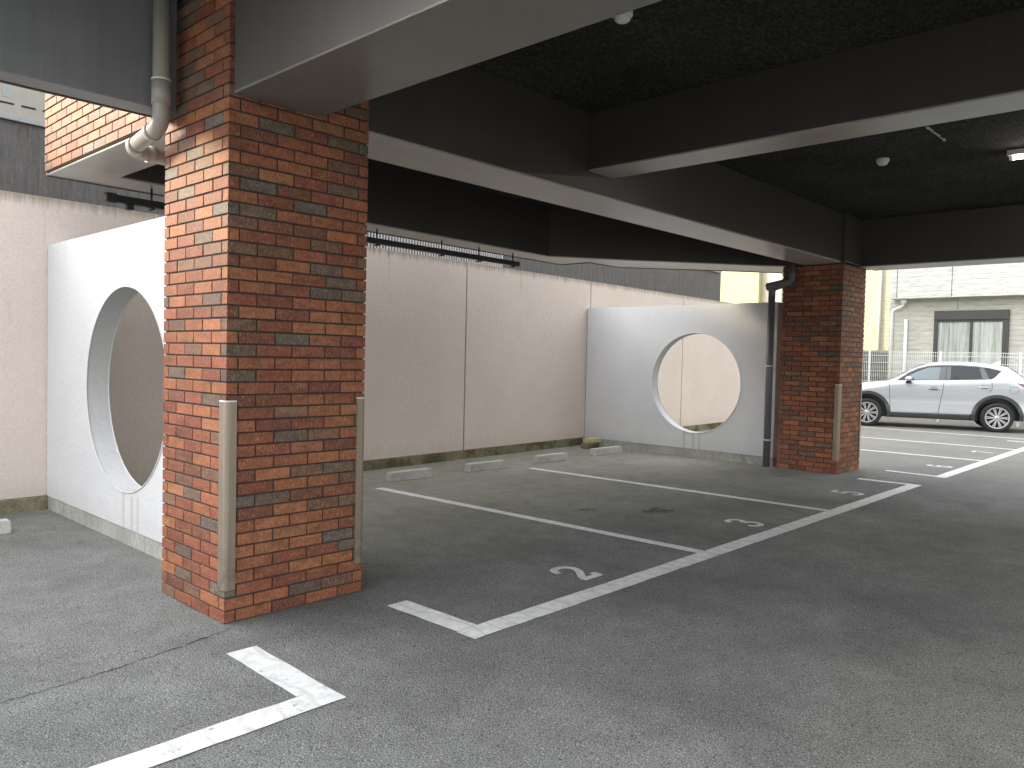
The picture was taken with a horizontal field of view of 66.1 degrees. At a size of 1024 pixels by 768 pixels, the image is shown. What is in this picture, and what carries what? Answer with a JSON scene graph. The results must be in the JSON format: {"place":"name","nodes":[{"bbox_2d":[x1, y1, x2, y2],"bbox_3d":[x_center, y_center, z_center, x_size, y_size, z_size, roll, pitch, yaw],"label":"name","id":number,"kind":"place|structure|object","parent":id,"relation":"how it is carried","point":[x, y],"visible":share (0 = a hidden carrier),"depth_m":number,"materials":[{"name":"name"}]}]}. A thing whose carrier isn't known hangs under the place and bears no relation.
{"place":"outdoors","nodes":[
{"label":"outdoors","id":0,"kind":"place"},
{"bbox_2d":[0,111,721,300],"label":"grey building","id":1,"kind":"structure","parent":0,"point":[22,154],"depth_m":9.15,"materials":[{"name":"grey metal"}]},
{"bbox_2d":[0,83,45,120],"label":"air conditioner","id":2,"kind":"object","parent":1,"relation":"on","point":[20,101],"visible":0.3,"depth_m":8.52,"materials":[{"name":"white metal"}]},
{"bbox_2d":[0,190,740,514],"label":"boundary wall","id":3,"kind":"structure","parent":0,"point":[465,360],"depth_m":10.82,"materials":[{"name":"paint"}]},
{"bbox_2d":[0,416,1023,767],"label":"ground","id":4,"kind":"structure","parent":0,"point":[886,632],"depth_m":4.30,"materials":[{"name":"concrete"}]},
{"bbox_2d":[0,518,11,534],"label":"wheel stop","id":5,"kind":"object","parent":4,"relation":"on","point":[5,525],"visible":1,"depth_m":6.28,"materials":[{"name":"concrete"}]},
{"bbox_2d":[47,216,166,559],"bbox_3d":[-3.097,0.029,6.251,3.105,2.480,0.185,3,3,43],"label":"round window wall","id":6,"kind":"structure","parent":4,"relation":"on","point":[98,282],"depth_m":6.52,"materials":[{"name":"paint"}]},
{"bbox_2d":[1,628,228,702],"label":"ground crack","id":7,"kind":"object","parent":4,"relation":"on","point":[114,668],"visible":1,"depth_m":3.68,"materials":[{"name":"black"}]},
{"bbox_2d":[88,646,345,767],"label":"stall line","id":8,"kind":"object","parent":4,"relation":"on","point":[294,681],"visible":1,"depth_m":3.25,"materials":[{"name":"paint"}]},
{"bbox_2d":[162,0,368,623],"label":"brick pillar","id":9,"kind":"structure","parent":4,"relation":"on","point":[265,242],"depth_m":4.54,"materials":[{"name":"brick"}]},
{"bbox_2d":[386,468,431,481],"bbox_3d":[-1.245,1.098,9.535,0.129,0.105,0.619,3,3,45],"label":"wheel stop","id":10,"kind":"object","parent":4,"relation":"on","point":[401,475],"visible":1,"depth_m":9.46,"materials":[{"name":"concrete"}]},
{"bbox_2d":[464,460,505,471],"bbox_3d":[-0.349,1.087,10.443,0.649,0.105,0.129,-1,3,-44],"label":"wheel stop","id":11,"kind":"object","parent":4,"relation":"on","point":[485,466],"visible":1,"depth_m":10.37,"materials":[{"name":"concrete"}]},
{"bbox_2d":[375,487,703,552],"bbox_3d":[-0.002,1.243,7.501,3.971,0.001,0.117,3,3,41],"label":"stall divider","id":12,"kind":"object","parent":4,"relation":"on","point":[566,525],"visible":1,"depth_m":7.17,"materials":[{"name":"paint"}]},
{"bbox_2d":[533,452,567,462],"bbox_3d":[0.568,1.074,11.454,0.619,0.105,0.129,-1,3,-44],"label":"wheel stop","id":13,"kind":"object","parent":4,"relation":"on","point":[551,457],"visible":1,"depth_m":11.38,"materials":[{"name":"concrete"}]},
{"bbox_2d":[550,566,601,579],"bbox_3d":[0.435,1.320,5.504,0.358,0.002,0.234,3,3,43],"label":"stall number","id":14,"kind":"object","parent":4,"relation":"on","point":[580,573],"visible":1,"depth_m":5.50,"materials":[{"name":"paint"}]},
{"bbox_2d":[581,442,599,448],"bbox_3d":[1.325,1.036,13.306,0.150,0.090,0.380,3,2,36],"label":"concrete block","id":15,"kind":"object","parent":4,"relation":"on","point":[589,445],"depth_m":13.18,"materials":[{"name":"concrete"}]},
{"bbox_2d":[583,437,600,442],"bbox_3d":[1.361,0.953,13.325,0.300,0.075,0.150,0,3,-41],"label":"concrete block","id":16,"kind":"object","parent":15,"relation":"on","point":[592,440],"depth_m":13.25,"materials":[{"name":"beige concrete"}]},
{"bbox_2d":[590,446,622,455],"bbox_3d":[1.501,1.060,12.498,0.129,0.105,0.699,3,3,45],"label":"wheel stop","id":17,"kind":"object","parent":4,"relation":"on","point":[605,450],"visible":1,"depth_m":12.41,"materials":[{"name":"concrete"}]},
{"bbox_2d":[387,478,921,638],"bbox_3d":[2.216,1.300,7.306,0.766,0.001,7.880,3,3,43],"label":"stall line","id":18,"kind":"object","parent":4,"relation":"on","point":[475,631],"visible":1,"depth_m":5.15,"materials":[{"name":"paint"}]},
{"bbox_2d":[529,468,826,510],"bbox_3d":[1.745,1.219,9.373,3.971,0.001,0.117,3,3,41],"label":"stall divider","id":19,"kind":"object","parent":4,"relation":"on","point":[685,490],"visible":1,"depth_m":9.11,"materials":[{"name":"paint"}]},
{"bbox_2d":[585,302,781,465],"bbox_3d":[2.607,-0.038,12.655,3.475,2.438,0.175,3,3,43],"label":"round window wall","id":20,"kind":"structure","parent":4,"relation":"on","point":[628,348],"depth_m":12.70,"materials":[{"name":"paint"}]},
{"bbox_2d":[724,519,763,526],"bbox_3d":[2.171,1.297,7.354,0.368,0.002,0.232,3,3,43],"label":"stall number","id":21,"kind":"object","parent":4,"relation":"on","point":[758,523],"visible":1,"depth_m":7.37,"materials":[{"name":"paint"}]},
{"bbox_2d":[776,263,865,473],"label":"brick pillar","id":22,"kind":"structure","parent":4,"relation":"on","point":[821,369],"depth_m":10.98,"materials":[{"name":"brick"}]},
{"bbox_2d":[0,0,1023,273],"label":"building","id":23,"kind":"structure","parent":22,"relation":"on","point":[760,136],"depth_m":5.59,"materials":[{"name":"paint"}]},
{"bbox_2d":[125,0,171,165],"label":"downpipe","id":24,"kind":"object","parent":23,"relation":"attached to","point":[143,139],"visible":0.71,"depth_m":4.47,"materials":[{"name":"grey plastic"}]},
{"bbox_2d":[103,189,519,267],"bbox_3d":[-1.643,-1.613,8.538,0.101,0.222,5.338,3,3,40],"label":"hanging rail","id":25,"kind":"object","parent":23,"relation":"hanging from","point":[130,203],"visible":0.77,"depth_m":8.81,"materials":[{"name":"black metal"}]},
{"bbox_2d":[613,11,632,23],"bbox_3d":[0.649,-2.156,4.620,0.120,0.064,0.120,3,3,43],"label":"smoke detector","id":26,"kind":"object","parent":23,"relation":"attached to","point":[624,18],"visible":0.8,"depth_m":4.59,"materials":[{"name":"plastic"}]},
{"bbox_2d":[876,157,888,165],"bbox_3d":[3.668,-2.195,7.780,0.120,0.064,0.120,3,3,43],"label":"smoke detector","id":27,"kind":"object","parent":23,"relation":"attached to","point":[883,161],"visible":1,"depth_m":7.74,"materials":[{"name":"plastic"}]},
{"bbox_2d":[1007,148,1023,160],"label":"ceiling lamp","id":28,"kind":"object","parent":23,"relation":"attached to","point":[1013,154],"visible":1,"depth_m":7.34,"materials":[{"name":"plastic"}]},
{"bbox_2d":[763,264,795,466],"bbox_3d":[3.828,-0.244,11.277,0.162,2.898,0.429,-1,3,-44],"label":"downpipe","id":29,"kind":"object","parent":22,"relation":"attached to","point":[772,287],"visible":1,"depth_m":11.32,"materials":[{"name":"black plastic"}]},
{"bbox_2d":[831,490,863,494],"bbox_3d":[3.942,1.274,9.222,0.367,0.001,0.231,3,3,43],"label":"stall number","id":30,"kind":"object","parent":4,"relation":"on","point":[846,492],"visible":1,"depth_m":9.22,"materials":[{"name":"paint"}]},
{"bbox_2d":[862,352,887,380],"bbox_3d":[11.623,-0.150,26.975,3.000,2.000,0.100,3,3,43],"label":"slatted screen","id":31,"kind":"object","parent":4,"relation":"on","point":[874,363],"depth_m":26.37,"materials":[{"name":"grey metal"}]},
{"bbox_2d":[860,449,982,460],"bbox_3d":[5.987,1.153,14.159,4.339,0.001,0.117,3,3,42],"label":"stall divider","id":32,"kind":"object","parent":4,"relation":"on","point":[922,455],"visible":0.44,"depth_m":13.27,"materials":[{"name":"paint"}]},
{"bbox_2d":[865,437,1015,449],"bbox_3d":[7.728,1.130,16.023,4.339,0.001,0.118,3,3,42],"label":"stall divider","id":33,"kind":"object","parent":4,"relation":"on","point":[940,443],"visible":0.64,"depth_m":15.41,"materials":[{"name":"paint"}]},
{"bbox_2d":[865,427,1019,438],"bbox_3d":[9.604,1.104,18.033,4.339,0.001,0.117,3,3,42],"label":"stall divider","id":34,"kind":"object","parent":4,"relation":"on","point":[947,433],"visible":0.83,"depth_m":17.79,"materials":[{"name":"paint"}]},
{"bbox_2d":[861,361,1023,432],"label":"parked car","id":35,"kind":"object","parent":4,"relation":"on","point":[989,397],"visible":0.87,"depth_m":18.82,"materials":[{"name":"silver metal"}]},
{"bbox_2d":[862,351,1023,426],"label":"fence","id":36,"kind":"object","parent":4,"relation":"on","point":[954,356],"visible":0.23,"depth_m":21.69,"materials":[{"name":"grey metal"}]},
{"bbox_2d":[885,447,1023,477],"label":"stall line","id":37,"kind":"object","parent":4,"relation":"on","point":[969,467],"visible":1,"depth_m":12.04,"materials":[{"name":"paint"}]},
{"bbox_2d":[720,271,783,302],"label":"yellow building","id":38,"kind":"structure","parent":0,"point":[743,287],"depth_m":38.45,"materials":[{"name":"beige paint"}]},
{"bbox_2d":[862,270,891,381],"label":"apartment block","id":39,"kind":"structure","parent":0,"point":[876,323],"depth_m":29.51,"materials":[{"name":"beige paint"}]},
{"bbox_2d":[887,262,1023,421],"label":"house","id":40,"kind":"structure","parent":0,"point":[972,310],"depth_m":23.02,"materials":[{"name":"white"}]},
{"bbox_2d":[932,309,1009,366],"bbox_3d":[13.329,-1.004,22.908,1.930,2.280,0.099,3,3,43],"label":"window","id":41,"kind":"structure","parent":40,"relation":"in","point":[982,332],"depth_m":22.86,"materials":[{"name":"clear glass"}]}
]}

